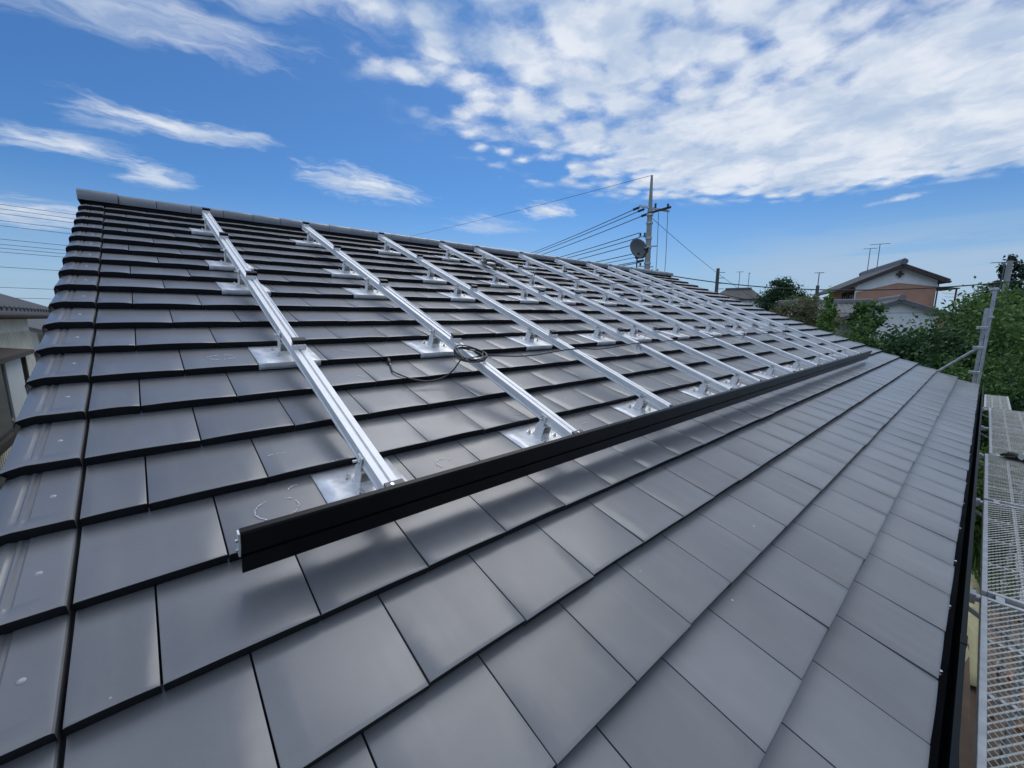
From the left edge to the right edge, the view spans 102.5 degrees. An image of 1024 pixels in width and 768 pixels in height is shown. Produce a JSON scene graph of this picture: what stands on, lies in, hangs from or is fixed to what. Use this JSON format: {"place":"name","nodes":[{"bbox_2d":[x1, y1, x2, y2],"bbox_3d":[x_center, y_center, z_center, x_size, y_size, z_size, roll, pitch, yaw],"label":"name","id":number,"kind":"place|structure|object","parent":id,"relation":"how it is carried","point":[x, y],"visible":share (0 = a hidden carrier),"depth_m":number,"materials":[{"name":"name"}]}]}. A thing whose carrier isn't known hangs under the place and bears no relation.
{"place":"outdoors","nodes":[
{"label":"outdoors","id":0,"kind":"place"},
{"bbox_2d":[0,294,49,491],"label":"house","id":1,"kind":"structure","parent":0,"point":[17,360],"depth_m":6.01,"materials":[{"name":"beige paint"}]},
{"bbox_2d":[0,348,34,455],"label":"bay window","id":2,"kind":"structure","parent":1,"relation":"in","point":[14,372],"depth_m":5.54,"materials":[{"name":"wood"}]},
{"bbox_2d":[27,319,46,359],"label":"house","id":3,"kind":"structure","parent":0,"point":[35,329],"depth_m":11.99,"materials":[{"name":"paint"}]},
{"bbox_2d":[0,0,1023,313],"label":"sky","id":4,"kind":"structure","parent":0,"point":[792,138],"materials":[{"name":"blue"}]},
{"bbox_2d":[719,287,759,306],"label":"house","id":5,"kind":"structure","parent":0,"point":[739,293],"depth_m":48.67,"materials":[{"name":"stone"}]},
{"bbox_2d":[813,258,959,311],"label":"house","id":6,"kind":"structure","parent":0,"point":[900,274],"depth_m":35.94,"materials":[{"name":"white paint"}]},
{"bbox_2d":[970,534,1023,767],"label":"bare earth","id":7,"kind":"structure","parent":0,"point":[993,744],"depth_m":5.33,"materials":[{"name":"soil"}]},
{"bbox_2d":[881,302,1022,387],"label":"shrub","id":8,"kind":"object","parent":7,"relation":"on","point":[955,341],"visible":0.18,"depth_m":11.51,"materials":[{"name":"green plant"}]},
{"bbox_2d":[958,644,971,767],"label":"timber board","id":9,"kind":"object","parent":7,"relation":"on","point":[965,753],"visible":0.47,"depth_m":5.05,"materials":[{"name":"brown wood"}]},
{"bbox_2d":[965,571,979,686],"bbox_3d":[7.903,3.868,7.175,4.245,0.199,0.489,-8,12,-40],"label":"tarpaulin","id":10,"kind":"object","parent":7,"relation":"on","point":[972,635],"visible":0.21,"depth_m":6.46,"materials":[{"name":"beige plastic"}]},
{"bbox_2d":[968,308,989,383],"bbox_3d":[8.063,1.338,7.421,0.090,5.335,0.135,-8,12,-40],"label":"scaffold pole","id":11,"kind":"object","parent":7,"relation":"on","point":[980,346],"visible":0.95,"depth_m":7.06,"materials":[{"name":"metal"}]},
{"bbox_2d":[937,348,977,371],"bbox_3d":[7.938,-0.371,7.419,0.043,0.620,0.634,-3,10,-19],"label":"scaffold brace","id":12,"kind":"object","parent":11,"relation":"attached to","point":[957,359],"visible":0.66,"depth_m":7.33,"materials":[{"name":"metal"}]},
{"bbox_2d":[976,287,999,384],"bbox_3d":[9.116,1.002,8.224,0.090,5.740,0.135,-8,12,-40],"label":"scaffold pole","id":13,"kind":"object","parent":7,"relation":"on","point":[993,300],"visible":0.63,"depth_m":7.86,"materials":[{"name":"metal"}]},
{"bbox_2d":[987,563,999,719],"bbox_3d":[7.967,3.959,6.804,5.000,0.050,0.100,-8,12,-39],"label":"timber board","id":14,"kind":"object","parent":7,"relation":"on","point":[991,682],"visible":0.41,"depth_m":6.06,"materials":[{"name":"brown wood"}]},
{"bbox_2d":[974,434,1023,554],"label":"shrub","id":15,"kind":"object","parent":7,"relation":"on","point":[978,527],"visible":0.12,"depth_m":8.43,"materials":[{"name":"green plant"}]},
{"bbox_2d":[996,546,1023,679],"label":"scaffold upright","id":16,"kind":"object","parent":7,"relation":"on","point":[999,674],"visible":0.29,"depth_m":5.81,"materials":[{"name":"metal"}]},
{"bbox_2d":[981,426,1023,453],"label":"scaffold transom","id":17,"kind":"object","parent":16,"relation":"attached to","point":[984,428],"visible":0.34,"depth_m":5.73,"materials":[{"name":"metal"}]},
{"bbox_2d":[988,408,1023,430],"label":"scaffold plank","id":18,"kind":"object","parent":17,"relation":"on","point":[1017,416],"visible":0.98,"depth_m":6.17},
{"bbox_2d":[998,482,1023,616],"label":"scaffold upright","id":19,"kind":"object","parent":7,"relation":"on","point":[1006,574],"visible":0.29,"depth_m":6.91,"materials":[{"name":"metal"}]},
{"bbox_2d":[982,408,1021,425],"bbox_3d":[8.120,0.593,6.735,0.074,0.354,0.790,-8,12,-40],"label":"scaffold transom","id":20,"kind":"object","parent":19,"relation":"attached to","point":[983,409],"visible":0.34,"depth_m":6.88,"materials":[{"name":"metal"}]},
{"bbox_2d":[984,394,1011,409],"bbox_3d":[8.717,0.336,7.389,1.805,0.046,0.300,-8,12,-40],"label":"scaffold plank","id":21,"kind":"object","parent":20,"relation":"on","point":[992,400],"visible":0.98,"depth_m":7.32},
{"bbox_2d":[998,659,1023,764],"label":"scaffold upright","id":22,"kind":"object","parent":7,"relation":"on","point":[1021,683],"visible":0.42,"depth_m":4.67,"materials":[{"name":"metal"}]},
{"bbox_2d":[979,453,1023,489],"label":"scaffold transom","id":23,"kind":"object","parent":22,"relation":"attached to","point":[981,455],"visible":0.36,"depth_m":4.55,"materials":[{"name":"metal"}]},
{"bbox_2d":[983,453,1023,508],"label":"scaffold plank","id":24,"kind":"object","parent":23,"relation":"on","point":[999,460],"visible":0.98,"depth_m":3.85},
{"bbox_2d":[1000,452,1023,461],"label":"work gloves","id":25,"kind":"object","parent":24,"relation":"on","point":[1013,456],"visible":1,"depth_m":4.35,"materials":[{"name":"black fabric"}]},
{"bbox_2d":[988,426,1023,455],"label":"scaffold plank","id":26,"kind":"object","parent":23,"relation":"on","point":[1007,435],"visible":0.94,"depth_m":5.08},
{"bbox_2d":[1002,620,1023,767],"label":"scaffold brace","id":27,"kind":"object","parent":22,"relation":"attached to","point":[1010,723],"visible":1,"depth_m":3.91,"materials":[{"name":"metal"}]},
{"bbox_3d":[4.345,2.877,3.344,0.140,3.634,0.140,-8,12,-40],"label":"scaffold upright","id":28,"kind":"object","parent":7,"relation":"on","visible":0},
{"bbox_2d":[975,498,1023,543],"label":"scaffold transom","id":29,"kind":"object","parent":28,"relation":"attached to","point":[979,501],"visible":0.31,"depth_m":3.42,"materials":[{"name":"metal"}]},
{"bbox_2d":[980,500,1023,608],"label":"scaffold plank","id":30,"kind":"object","parent":29,"relation":"on","point":[984,572],"visible":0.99,"depth_m":2.66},
{"bbox_2d":[971,512,1023,599],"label":"grass","id":31,"kind":"structure","parent":0,"point":[976,559],"depth_m":8.25,"materials":[{"name":"green plant"}]},
{"label":"ground","id":32,"kind":"structure","parent":0,"visible":0},
{"bbox_2d":[0,188,983,767],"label":"house","id":33,"kind":"structure","parent":32,"relation":"on","point":[780,578],"depth_m":1.34,"materials":[{"name":"tile"}]},
{"bbox_2d":[189,217,228,237],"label":"rail bracket","id":34,"kind":"object","parent":33,"relation":"attached to","point":[206,231],"visible":0.64,"depth_m":3.71,"materials":[{"name":"metal"}]},
{"bbox_2d":[205,248,253,270],"bbox_3d":[-2.129,-0.947,3.089,0.274,0.128,0.268,-8,33,-40],"label":"rail bracket","id":35,"kind":"object","parent":33,"relation":"attached to","point":[226,264],"visible":0.68,"depth_m":3.04,"materials":[{"name":"metal"}]},
{"bbox_2d":[216,268,270,295],"bbox_3d":[-1.801,-0.696,2.750,0.274,0.128,0.268,-8,33,-40],"label":"rail bracket","id":36,"kind":"object","parent":33,"relation":"attached to","point":[234,288],"visible":0.7,"depth_m":2.70,"materials":[{"name":"metal"}]},
{"bbox_2d":[248,330,320,369],"bbox_3d":[-1.147,-0.194,2.070,0.274,0.128,0.268,-8,33,-40],"label":"rail bracket","id":37,"kind":"object","parent":33,"relation":"attached to","point":[278,356],"visible":0.66,"depth_m":2.04,"materials":[{"name":"metal"}]},
{"bbox_2d":[290,231,323,247],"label":"rail bracket","id":38,"kind":"object","parent":33,"relation":"attached to","point":[310,242],"visible":0.89,"depth_m":4.29,"materials":[{"name":"metal"}]},
{"bbox_2d":[322,259,362,278],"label":"rail bracket","id":39,"kind":"object","parent":33,"relation":"attached to","point":[345,272],"visible":0.82,"depth_m":3.62,"materials":[{"name":"metal"}]},
{"bbox_2d":[311,453,407,502],"bbox_3d":[-0.492,0.308,1.390,0.274,0.128,0.268,-8,33,-40],"label":"rail bracket","id":40,"kind":"object","parent":33,"relation":"attached to","point":[342,483],"visible":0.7,"depth_m":1.40,"materials":[{"name":"metal"}]},
{"bbox_2d":[202,207,404,489],"bbox_3d":[-1.629,-0.650,2.581,0.064,0.087,4.206,-8,33,-40],"label":"mounting rail","id":41,"kind":"object","parent":40,"relation":"on","point":[378,471],"visible":0.87,"depth_m":1.75,"materials":[{"name":"metal"}]},
{"bbox_2d":[342,277,387,298],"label":"rail bracket","id":42,"kind":"object","parent":33,"relation":"attached to","point":[368,291],"visible":0.89,"depth_m":3.28,"materials":[{"name":"metal"}]},
{"bbox_2d":[371,240,400,255],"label":"rail bracket","id":43,"kind":"object","parent":33,"relation":"attached to","point":[386,250],"visible":0.88,"depth_m":4.87,"materials":[{"name":"metal"}]},
{"bbox_2d":[402,328,453,357],"bbox_3d":[-0.514,-0.283,2.615,0.274,0.128,0.268,-8,33,-40],"label":"rail bracket","id":44,"kind":"object","parent":33,"relation":"attached to","point":[433,346],"visible":0.89,"depth_m":2.60,"materials":[{"name":"metal"}]},
{"bbox_2d":[412,266,446,283],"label":"rail bracket","id":45,"kind":"object","parent":33,"relation":"attached to","point":[429,278],"visible":0.92,"depth_m":4.19,"materials":[{"name":"metal"}]},
{"bbox_2d":[434,248,459,261],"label":"rail bracket","id":46,"kind":"object","parent":33,"relation":"attached to","point":[447,257],"visible":0.98,"depth_m":5.42,"materials":[{"name":"metal"}]},
{"bbox_2d":[437,283,475,301],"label":"rail bracket","id":47,"kind":"object","parent":33,"relation":"attached to","point":[456,295],"visible":0.97,"depth_m":3.85,"materials":[{"name":"metal"}]},
{"bbox_2d":[378,232,676,409],"bbox_3d":[-0.325,-0.833,3.704,0.064,0.087,4.206,-8,33,-40],"label":"mounting rail","id":48,"kind":"object","parent":47,"relation":"attached to","point":[551,336],"visible":0.88,"depth_m":3.14,"materials":[{"name":"metal"}]},
{"bbox_2d":[479,273,508,287],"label":"rail bracket","id":49,"kind":"object","parent":33,"relation":"attached to","point":[494,282],"visible":0.98,"depth_m":4.75,"materials":[{"name":"metal"}]},
{"bbox_2d":[439,240,735,391],"bbox_3d":[0.324,-0.923,4.263,0.064,0.087,4.206,-8,33,-40],"label":"mounting rail","id":50,"kind":"object","parent":49,"relation":"attached to","point":[667,360],"visible":0.79,"depth_m":3.79,"materials":[{"name":"metal"}]},
{"bbox_2d":[479,258,670,289],"bbox_3d":[1.160,-1.568,6.021,3.955,0.235,0.310,-8,12,-39],"label":"cable","id":51,"kind":"object","parent":50,"relation":"on","point":[500,265],"visible":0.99,"depth_m":4.97,"materials":[{"name":"black plastic"}]},
{"bbox_2d":[506,287,538,303],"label":"rail bracket","id":52,"kind":"object","parent":33,"relation":"attached to","point":[523,298],"visible":0.98,"depth_m":4.41,"materials":[{"name":"metal"}]},
{"bbox_2d":[506,326,551,350],"bbox_3d":[0.140,-0.374,3.178,0.274,0.128,0.268,-8,33,-40],"label":"rail bracket","id":53,"kind":"object","parent":33,"relation":"attached to","point":[529,341],"visible":0.9,"depth_m":3.17,"materials":[{"name":"metal"}]},
{"bbox_2d":[498,414,561,447],"bbox_3d":[0.136,0.220,1.931,0.274,0.128,0.268,-8,33,-40],"label":"rail bracket","id":54,"kind":"object","parent":33,"relation":"attached to","point":[529,435],"visible":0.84,"depth_m":1.96,"materials":[{"name":"metal"}]},
{"bbox_2d":[302,221,582,436],"bbox_3d":[-0.970,-0.742,3.148,0.064,0.087,4.206,-8,33,-40],"label":"mounting rail","id":55,"kind":"object","parent":54,"relation":"on","point":[561,427],"visible":0.92,"depth_m":2.49,"materials":[{"name":"metal"}]},
{"bbox_2d":[386,332,778,381],"bbox_3d":[1.705,-0.426,4.148,6.162,0.183,0.415,-8,12,-40],"label":"cable","id":56,"kind":"object","parent":55,"relation":"on","point":[463,358],"visible":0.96,"depth_m":2.37,"materials":[{"name":"black plastic"}]},
{"bbox_2d":[524,276,545,289],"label":"rail bracket","id":57,"kind":"object","parent":33,"relation":"attached to","point":[532,283],"visible":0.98,"depth_m":5.14,"materials":[{"name":"metal"}]},
{"bbox_2d":[235,350,871,572],"bbox_3d":[2.355,-0.018,3.581,8.007,0.135,0.022,-8,33,-40],"label":"eave cover","id":58,"kind":"object","parent":33,"relation":"attached to","point":[267,542],"visible":1,"depth_m":1.36,"materials":[{"name":"metal"}]},
{"bbox_2d":[518,252,795,373],"bbox_3d":[1.419,-1.077,5.207,0.064,0.087,4.206,-8,33,-40],"label":"mounting rail","id":59,"kind":"object","parent":58,"relation":"attached to","point":[681,325],"visible":0.94,"depth_m":4.83,"materials":[{"name":"metal"}]},
{"bbox_2d":[608,264,849,357],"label":"mounting rail","id":60,"kind":"object","parent":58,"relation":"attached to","point":[739,316],"visible":0.85,"depth_m":6.47,"materials":[{"name":"metal"}]},
{"bbox_2d":[629,267,861,354],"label":"mounting rail","id":61,"kind":"object","parent":58,"relation":"attached to","point":[729,306],"visible":0.87,"depth_m":6.97,"materials":[{"name":"metal"}]},
{"bbox_2d":[552,289,575,304],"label":"rail bracket","id":62,"kind":"object","parent":33,"relation":"attached to","point":[560,297],"visible":0.97,"depth_m":4.80,"materials":[{"name":"metal"}]},
{"bbox_2d":[474,245,763,383],"bbox_3d":[0.767,-0.986,4.645,0.064,0.087,4.206,-8,33,-40],"label":"mounting rail","id":63,"kind":"object","parent":62,"relation":"attached to","point":[653,332],"visible":0.84,"depth_m":4.22,"materials":[{"name":"metal"}]},
{"bbox_2d":[562,280,586,292],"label":"rail bracket","id":64,"kind":"object","parent":33,"relation":"attached to","point":[576,287],"visible":0.99,"depth_m":5.69,"materials":[{"name":"metal"}]},
{"bbox_2d":[576,325,615,344],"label":"rail bracket","id":65,"kind":"object","parent":33,"relation":"attached to","point":[597,337],"visible":0.98,"depth_m":3.73,"materials":[{"name":"metal"}]},
{"bbox_2d":[590,292,616,305],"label":"rail bracket","id":66,"kind":"object","parent":33,"relation":"attached to","point":[605,301],"visible":1,"depth_m":5.35,"materials":[{"name":"metal"}]},
{"bbox_2d":[609,392,657,416],"bbox_3d":[0.794,0.127,2.498,0.274,0.128,0.268,-8,33,-40],"label":"rail bracket","id":67,"kind":"object","parent":33,"relation":"attached to","point":[634,408],"visible":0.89,"depth_m":2.52,"materials":[{"name":"metal"}]},
{"bbox_2d":[624,324,651,341],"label":"rail bracket","id":68,"kind":"object","parent":33,"relation":"attached to","point":[632,333],"visible":0.97,"depth_m":4.12,"materials":[{"name":"metal"}]},
{"bbox_2d":[630,238,648,267],"bbox_3d":[3.377,-3.175,10.660,0.468,1.217,0.521,-8,12,-40],"label":"satellite dish","id":69,"kind":"object","parent":33,"relation":"on","point":[639,248],"visible":0.98,"depth_m":10.72,"materials":[{"name":"grey metal"}]},
{"bbox_2d":[633,295,652,306],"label":"rail bracket","id":70,"kind":"object","parent":33,"relation":"attached to","point":[640,300],"visible":0.98,"depth_m":5.91,"materials":[{"name":"metal"}]},
{"bbox_2d":[554,257,820,366],"bbox_3d":[2.052,-1.166,5.753,0.064,0.087,4.206,-8,33,-40],"label":"mounting rail","id":71,"kind":"object","parent":70,"relation":"attached to","point":[656,300],"visible":0.94,"depth_m":5.43,"materials":[{"name":"metal"}]},
{"bbox_2d":[659,323,689,339],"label":"rail bracket","id":72,"kind":"object","parent":33,"relation":"attached to","point":[675,330],"visible":0.99,"depth_m":4.67,"materials":[{"name":"metal"}]},
{"bbox_2d":[678,379,713,398],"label":"rail bracket","id":73,"kind":"object","parent":33,"relation":"attached to","point":[701,391],"visible":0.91,"depth_m":3.08,"materials":[{"name":"metal"}]},
{"bbox_2d":[700,322,721,336],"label":"rail bracket","id":74,"kind":"object","parent":33,"relation":"attached to","point":[708,328],"visible":0.99,"depth_m":5.23,"materials":[{"name":"metal"}]},
{"bbox_2d":[717,372,745,387],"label":"rail bracket","id":75,"kind":"object","parent":33,"relation":"attached to","point":[733,382],"visible":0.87,"depth_m":3.47,"materials":[{"name":"metal"}]},
{"bbox_2d":[750,364,777,378],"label":"rail bracket","id":76,"kind":"object","parent":33,"relation":"attached to","point":[768,374],"visible":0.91,"depth_m":4.02,"materials":[{"name":"metal"}]},
{"bbox_2d":[781,359,802,370],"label":"rail bracket","id":77,"kind":"object","parent":33,"relation":"attached to","point":[795,365],"visible":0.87,"depth_m":4.57,"materials":[{"name":"metal"}]},
{"bbox_2d":[807,354,821,363],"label":"rail bracket","id":78,"kind":"object","parent":33,"relation":"attached to","point":[817,359],"visible":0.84,"depth_m":5.13,"materials":[{"name":"metal"}]},
{"bbox_2d":[586,261,838,361],"bbox_3d":[2.700,-1.257,6.311,0.064,0.087,4.206,-8,33,-40],"label":"mounting rail","id":79,"kind":"object","parent":78,"relation":"on","point":[685,301],"visible":0.87,"depth_m":6.02,"materials":[{"name":"metal"}]},
{"bbox_2d":[633,175,670,270],"bbox_3d":[7.324,-4.493,21.760,2.232,12.280,0.640,3,10,17],"label":"utility pole","id":80,"kind":"object","parent":32,"relation":"on","point":[648,233],"visible":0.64,"depth_m":21.09,"materials":[{"name":"concrete"}]},
{"bbox_2d":[413,175,650,235],"bbox_3d":[-5.002,-14.450,36.974,0.021,2.511,41.080,-7,11,-35],"label":"power wire","id":81,"kind":"object","parent":80,"relation":"attached to","point":[545,203],"visible":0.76,"depth_m":26.43,"materials":[{"name":"grey"}]},
{"bbox_2d":[715,268,724,292],"bbox_3d":[17.665,-5.213,35.527,0.720,9.280,0.322,4,10,22],"label":"utility pole","id":82,"kind":"object","parent":32,"relation":"on","point":[717,279],"visible":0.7,"depth_m":34.90,"materials":[{"name":"concrete"}]},
{"bbox_2d":[751,275,811,311],"bbox_3d":[25.017,-5.568,38.247,5.023,9.119,5.987,1,9,5],"label":"tree","id":83,"kind":"object","parent":32,"relation":"on","point":[777,294],"visible":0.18,"depth_m":37.57,"materials":[{"name":"green plant"}]},
{"bbox_2d":[768,290,848,332],"bbox_3d":[21.362,-3.406,30.987,7.051,7.181,6.107,3,10,20],"label":"shrub","id":84,"kind":"object","parent":32,"relation":"on","point":[810,316],"visible":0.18,"depth_m":30.07,"materials":[{"name":"green plant"}]},
{"bbox_2d":[778,299,871,336],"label":"house","id":85,"kind":"structure","parent":32,"relation":"on","point":[844,305],"depth_m":33.11,"materials":[{"name":"tile"}]},
{"bbox_2d":[814,286,839,333],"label":"shrub","id":86,"kind":"object","parent":32,"relation":"on","point":[831,311],"visible":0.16,"depth_m":17.17,"materials":[{"name":"green plant"}]},
{"bbox_2d":[831,319,885,345],"bbox_3d":[11.630,0.438,13.713,3.980,5.168,4.218,-2,9,-10],"label":"shrub","id":87,"kind":"object","parent":32,"relation":"on","point":[855,328],"depth_m":13.54,"materials":[{"name":"green plant"}]},
{"bbox_2d":[838,300,891,346],"bbox_3d":[13.583,-0.332,16.172,2.035,5.866,1.944,-8,12,-40],"label":"shrub","id":88,"kind":"object","parent":32,"relation":"on","point":[862,307],"visible":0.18,"depth_m":15.61,"materials":[{"name":"green plant"}]},
{"bbox_2d":[839,294,947,339],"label":"house","id":89,"kind":"structure","parent":32,"relation":"on","point":[898,306],"depth_m":28.79,"materials":[{"name":"tile"}]},
{"bbox_2d":[858,318,954,361],"bbox_3d":[11.878,0.530,12.979,3.246,5.214,3.016,1,9,5],"label":"shrub","id":90,"kind":"object","parent":32,"relation":"on","point":[882,343],"visible":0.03,"depth_m":12.04,"materials":[{"name":"green plant"}]},
{"bbox_2d":[848,307,992,416],"bbox_3d":[12.457,0.453,12.423,3.426,5.549,3.470,1,9,6],"label":"shrub","id":91,"kind":"object","parent":32,"relation":"on","point":[866,328],"visible":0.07,"depth_m":12.51,"materials":[{"name":"green plant"}]},
{"bbox_2d":[905,344,981,452],"bbox_3d":[9.914,1.289,10.575,2.779,4.620,2.846,-1,9,-7],"label":"shrub","id":92,"kind":"object","parent":32,"relation":"on","point":[950,359],"depth_m":10.12,"materials":[{"name":"green plant"}]},
{"bbox_2d":[906,328,1020,452],"bbox_3d":[10.629,1.165,10.380,2.708,5.109,2.906,-6,11,-34],"label":"shrub","id":93,"kind":"object","parent":32,"relation":"on","point":[992,391],"visible":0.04,"depth_m":9.36,"materials":[{"name":"green plant"}]},
{"bbox_2d":[909,287,1023,364],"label":"shrub","id":94,"kind":"object","parent":32,"relation":"on","point":[964,316],"visible":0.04,"depth_m":12.31,"materials":[{"name":"green plant"}]},
{"bbox_2d":[912,281,1023,366],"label":"tree","id":95,"kind":"object","parent":32,"relation":"on","point":[985,298],"visible":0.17,"depth_m":21.24,"materials":[{"name":"green plant"}]},
{"bbox_2d":[912,276,1023,416],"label":"shrub","id":96,"kind":"object","parent":32,"relation":"on","point":[1006,323],"visible":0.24,"depth_m":11.69,"materials":[{"name":"green plant"}]},
{"bbox_2d":[926,355,1023,479],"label":"shrub","id":97,"kind":"object","parent":32,"relation":"on","point":[1018,403],"visible":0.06,"depth_m":9.31,"materials":[{"name":"green plant"}]},
{"bbox_2d":[952,349,1023,519],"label":"shrub","id":98,"kind":"object","parent":32,"relation":"on","point":[1002,384],"visible":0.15,"depth_m":9.49,"materials":[{"name":"green plant"}]},
{"bbox_2d":[973,443,1019,551],"bbox_3d":[9.351,2.259,8.835,1.782,3.223,2.023,-9,13,-43],"label":"shrub","id":99,"kind":"object","parent":32,"relation":"on","point":[980,481],"visible":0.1,"depth_m":8.07,"materials":[{"name":"green plant"}]},
{"bbox_2d":[972,310,1023,372],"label":"shrub","id":100,"kind":"object","parent":32,"relation":"on","point":[1014,335],"visible":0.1,"depth_m":10.99,"materials":[{"name":"green plant"}]},
{"bbox_2d":[975,254,1023,350],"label":"conifer","id":101,"kind":"object","parent":32,"relation":"on","point":[1018,266],"visible":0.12,"depth_m":27.50,"materials":[{"name":"green plant"}]},
{"bbox_2d":[1000,260,1013,310],"bbox_3d":[30.428,-3.281,25.772,0.334,8.600,0.334,-8,12,-40],"label":"utility pole","id":102,"kind":"object","parent":32,"relation":"on","point":[1008,271],"visible":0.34,"depth_m":25.13,"materials":[{"name":"concrete"}]},
{"bbox_3d":[2.997,3.066,2.182,0.140,3.634,0.140,-8,12,-40],"label":"scaffold upright","id":103,"kind":"object","parent":32,"relation":"on","visible":0},
{"bbox_2d":[969,588,1023,651],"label":"scaffold transom","id":104,"kind":"object","parent":103,"relation":"attached to","point":[974,596],"visible":0.32,"depth_m":2.26,"materials":[{"name":"metal"}]},
{"bbox_2d":[974,595,1023,767],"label":"scaffold plank","id":105,"kind":"object","parent":104,"relation":"on","point":[983,697],"visible":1,"depth_m":1.70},
{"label":"utility pole","id":106,"kind":"object","parent":32,"relation":"on","visible":0},
{"bbox_2d":[673,276,1021,290],"bbox_3d":[14.424,-4.815,18.650,15.503,1.194,0.049,4,10,22],"label":"service cable","id":107,"kind":"object","parent":106,"relation":"attached to","point":[851,290],"visible":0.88,"depth_m":18.34,"materials":[{"name":"black rubber"}]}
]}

